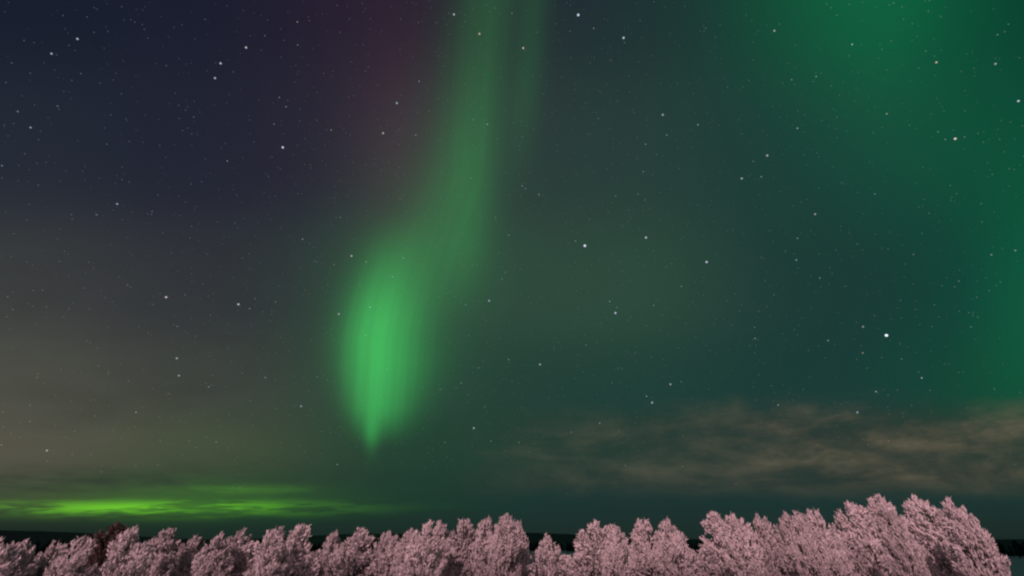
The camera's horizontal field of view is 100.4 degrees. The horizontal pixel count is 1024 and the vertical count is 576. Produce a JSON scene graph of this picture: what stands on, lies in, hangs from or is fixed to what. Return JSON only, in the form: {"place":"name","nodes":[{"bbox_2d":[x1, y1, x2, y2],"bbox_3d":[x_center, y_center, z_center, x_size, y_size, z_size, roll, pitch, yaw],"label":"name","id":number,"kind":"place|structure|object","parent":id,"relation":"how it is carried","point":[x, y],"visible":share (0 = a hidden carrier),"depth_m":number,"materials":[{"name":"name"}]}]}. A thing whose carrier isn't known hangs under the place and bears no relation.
{"place":"outdoors","nodes":[
{"label":"outdoors","id":0,"kind":"place"},
{"bbox_2d":[0,530,1023,575],"bbox_3d":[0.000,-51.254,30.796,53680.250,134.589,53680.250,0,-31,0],"label":"hills","id":1,"kind":"structure","parent":0,"point":[43,538],"depth_m":1771.32,"materials":[{"name":"black"}]},
{"bbox_2d":[0,537,21,575],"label":"birch tree","id":2,"kind":"object","parent":1,"relation":"on","point":[5,551],"visible":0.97,"depth_m":24.17,"materials":[{"name":"pink plant"}]},
{"bbox_2d":[1,538,43,575],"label":"birch tree","id":3,"kind":"object","parent":1,"relation":"on","point":[29,567],"visible":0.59,"depth_m":25.09,"materials":[{"name":"pink plant"}]},
{"bbox_2d":[28,540,68,575],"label":"birch tree","id":4,"kind":"object","parent":1,"relation":"on","point":[52,553],"visible":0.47,"depth_m":26.37,"materials":[{"name":"pink plant"}]},
{"bbox_2d":[43,536,99,575],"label":"birch tree","id":5,"kind":"object","parent":1,"relation":"on","point":[83,551],"visible":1,"depth_m":24.35,"materials":[{"name":"pink plant"}]},
{"bbox_2d":[74,521,129,575],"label":"dark pine tree","id":6,"kind":"object","parent":1,"relation":"on","point":[98,556],"visible":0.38,"depth_m":32.74,"materials":[{"name":"brown plant"}]},
{"bbox_2d":[93,524,153,575],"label":"birch tree","id":7,"kind":"object","parent":1,"relation":"on","point":[120,561],"visible":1,"depth_m":25.50,"materials":[{"name":"pink plant"}]},
{"bbox_2d":[137,528,181,575],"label":"birch tree","id":8,"kind":"object","parent":1,"relation":"on","point":[167,564],"visible":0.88,"depth_m":29.76,"materials":[{"name":"pink plant"}]},
{"bbox_2d":[176,535,206,575],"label":"birch tree","id":9,"kind":"object","parent":1,"relation":"on","point":[188,554],"visible":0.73,"depth_m":32.01,"materials":[{"name":"pink plant"}]},
{"bbox_2d":[190,532,234,575],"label":"birch tree","id":10,"kind":"object","parent":1,"relation":"on","point":[205,562],"visible":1,"depth_m":27.51,"materials":[{"name":"pink plant"}]},
{"bbox_2d":[215,528,254,575],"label":"birch tree","id":11,"kind":"object","parent":1,"relation":"on","point":[243,555],"visible":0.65,"depth_m":29.81,"materials":[{"name":"pink plant"}]},
{"bbox_2d":[236,550,257,574],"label":"birch tree","id":12,"kind":"object","parent":1,"relation":"on","point":[253,565],"visible":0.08,"depth_m":36.55,"materials":[{"name":"pink plant"}]},
{"bbox_2d":[242,525,294,575],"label":"birch tree","id":13,"kind":"object","parent":1,"relation":"on","point":[269,560],"visible":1,"depth_m":28.97,"materials":[{"name":"pink plant"}]},
{"bbox_2d":[278,523,320,575],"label":"birch tree","id":14,"kind":"object","parent":1,"relation":"on","point":[303,564],"visible":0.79,"depth_m":31.43,"materials":[{"name":"pink plant"}]},
{"bbox_2d":[309,549,323,568],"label":"birch tree","id":15,"kind":"object","parent":1,"relation":"on","point":[320,553],"visible":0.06,"depth_m":41.20,"materials":[{"name":"pink plant"}]},
{"bbox_2d":[317,530,347,575],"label":"birch tree","id":16,"kind":"object","parent":1,"relation":"on","point":[333,562],"visible":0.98,"depth_m":32.46,"materials":[{"name":"pink plant"}]},
{"bbox_2d":[342,527,377,575],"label":"birch tree","id":17,"kind":"object","parent":1,"relation":"on","point":[359,539],"visible":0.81,"depth_m":36.08,"materials":[{"name":"pink plant"}]},
{"bbox_2d":[370,530,400,575],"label":"birch tree","id":18,"kind":"object","parent":1,"relation":"on","point":[385,557],"visible":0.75,"depth_m":36.18,"materials":[{"name":"pink plant"}]},
{"bbox_2d":[390,526,421,575],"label":"birch tree","id":19,"kind":"object","parent":1,"relation":"on","point":[401,552],"visible":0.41,"depth_m":35.26,"materials":[{"name":"pink plant"}]},
{"bbox_2d":[399,519,444,575],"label":"birch tree","id":20,"kind":"object","parent":1,"relation":"on","point":[429,542],"visible":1,"depth_m":32.08,"materials":[{"name":"pink plant"}]},
{"bbox_2d":[427,519,457,575],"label":"birch tree","id":21,"kind":"object","parent":1,"relation":"on","point":[442,529],"visible":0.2,"depth_m":38.18,"materials":[{"name":"pink plant"}]},
{"bbox_2d":[442,518,475,575],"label":"birch tree","id":22,"kind":"object","parent":1,"relation":"on","point":[458,560],"visible":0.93,"depth_m":36.04,"materials":[{"name":"pink plant"}]},
{"bbox_2d":[470,515,507,575],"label":"birch tree","id":23,"kind":"object","parent":1,"relation":"on","point":[480,564],"visible":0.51,"depth_m":33.45,"materials":[{"name":"pink plant"}]},
{"bbox_2d":[486,513,521,575],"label":"birch tree","id":24,"kind":"object","parent":1,"relation":"on","point":[503,553],"visible":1,"depth_m":31.73,"materials":[{"name":"pink plant"}]},
{"bbox_2d":[3,539,1023,557],"bbox_3d":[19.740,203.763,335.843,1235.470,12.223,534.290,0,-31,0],"label":"shore forest","id":25,"kind":"object","parent":1,"relation":"on","point":[1017,548],"visible":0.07,"depth_m":319.77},
{"bbox_2d":[507,520,532,575],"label":"birch tree","id":26,"kind":"object","parent":1,"relation":"on","point":[524,561],"visible":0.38,"depth_m":35.66,"materials":[{"name":"pink plant"}]},
{"bbox_2d":[527,563,544,575],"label":"birch tree","id":27,"kind":"object","parent":1,"relation":"on","point":[531,568],"visible":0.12,"depth_m":42.12,"materials":[{"name":"pink plant"}]},
{"bbox_2d":[532,532,563,575],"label":"birch tree","id":28,"kind":"object","parent":1,"relation":"on","point":[548,556],"visible":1,"depth_m":36.90,"materials":[{"name":"pink plant"}]},
{"bbox_2d":[554,554,572,575],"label":"birch tree","id":29,"kind":"object","parent":1,"relation":"on","point":[563,561],"visible":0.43,"depth_m":42.16,"materials":[{"name":"pink plant"}]},
{"bbox_2d":[568,520,612,575],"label":"birch tree","id":30,"kind":"object","parent":1,"relation":"on","point":[585,561],"visible":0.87,"depth_m":33.88,"materials":[{"name":"pink plant"}]},
{"bbox_2d":[598,523,635,575],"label":"birch tree","id":31,"kind":"object","parent":1,"relation":"on","point":[614,561],"visible":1,"depth_m":32.03,"materials":[{"name":"pink plant"}]},
{"bbox_2d":[625,546,639,575],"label":"birch tree","id":32,"kind":"object","parent":1,"relation":"on","point":[630,555],"visible":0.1,"depth_m":44.66,"materials":[{"name":"pink plant"}]},
{"bbox_2d":[629,519,668,575],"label":"birch tree","id":33,"kind":"object","parent":1,"relation":"on","point":[645,559],"visible":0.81,"depth_m":35.81,"materials":[{"name":"pink plant"}]},
{"bbox_2d":[657,517,695,575],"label":"birch tree","id":34,"kind":"object","parent":1,"relation":"on","point":[675,548],"visible":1,"depth_m":32.25,"materials":[{"name":"pink plant"}]},
{"bbox_2d":[682,549,706,575],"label":"birch tree","id":35,"kind":"object","parent":1,"relation":"on","point":[698,569],"visible":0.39,"depth_m":40.46,"materials":[{"name":"pink plant"}]},
{"bbox_2d":[696,511,733,575],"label":"birch tree","id":36,"kind":"object","parent":1,"relation":"on","point":[715,564],"visible":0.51,"depth_m":35.65,"materials":[{"name":"pink plant"}]},
{"bbox_2d":[719,511,765,575],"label":"birch tree","id":37,"kind":"object","parent":1,"relation":"on","point":[744,558],"visible":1,"depth_m":30.18,"materials":[{"name":"pink plant"}]},
{"bbox_2d":[751,512,788,575],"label":"birch tree","id":38,"kind":"object","parent":1,"relation":"on","point":[765,541],"visible":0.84,"depth_m":33.80,"materials":[{"name":"pink plant"}]},
{"bbox_2d":[773,511,800,575],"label":"birch tree","id":39,"kind":"object","parent":1,"relation":"on","point":[787,565],"visible":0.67,"depth_m":33.12,"materials":[{"name":"pink plant"}]},
{"bbox_2d":[789,510,832,575],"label":"birch tree","id":40,"kind":"object","parent":1,"relation":"on","point":[807,558],"visible":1,"depth_m":28.17,"materials":[{"name":"pink plant"}]},
{"bbox_2d":[822,528,834,548],"bbox_3d":[30.071,26.494,38.036,3.963,8.871,4.070,-3,-31,5],"label":"birch tree","id":41,"kind":"object","parent":1,"relation":"on","point":[828,537],"visible":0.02,"depth_m":39.74,"materials":[{"name":"pink plant"}]},
{"bbox_2d":[806,508,855,575],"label":"birch tree","id":42,"kind":"object","parent":1,"relation":"on","point":[837,559],"visible":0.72,"depth_m":28.22,"materials":[{"name":"pink plant"}]},
{"bbox_2d":[829,499,893,575],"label":"birch tree","id":43,"kind":"object","parent":1,"relation":"on","point":[855,534],"visible":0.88,"depth_m":30.86,"materials":[{"name":"pink plant"}]},
{"bbox_2d":[863,493,908,575],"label":"birch tree","id":44,"kind":"object","parent":1,"relation":"on","point":[873,503],"visible":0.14,"depth_m":32.03,"materials":[{"name":"pink plant"}]},
{"bbox_2d":[872,501,930,575],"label":"birch tree","id":45,"kind":"object","parent":1,"relation":"on","point":[897,538],"visible":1,"depth_m":25.17,"materials":[{"name":"pink plant"}]},
{"bbox_2d":[897,494,960,575],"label":"birch tree","id":46,"kind":"object","parent":1,"relation":"on","point":[920,531],"visible":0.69,"depth_m":27.53,"materials":[{"name":"pink plant"}]},
{"bbox_2d":[935,496,1010,575],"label":"birch tree","id":47,"kind":"object","parent":1,"relation":"on","point":[966,533],"visible":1,"depth_m":23.43,"materials":[{"name":"pink plant"}]},
{"bbox_2d":[0,0,1023,539],"label":"sky","id":48,"kind":"structure","parent":0,"point":[490,174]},
{"bbox_2d":[29,13,1019,451],"bbox_3d":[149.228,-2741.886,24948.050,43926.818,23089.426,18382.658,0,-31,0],"label":"stars","id":49,"kind":"object","parent":48,"relation":"in","point":[583,245],"visible":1,"depth_m":25068.04,"materials":[{"name":"white"}]}
]}

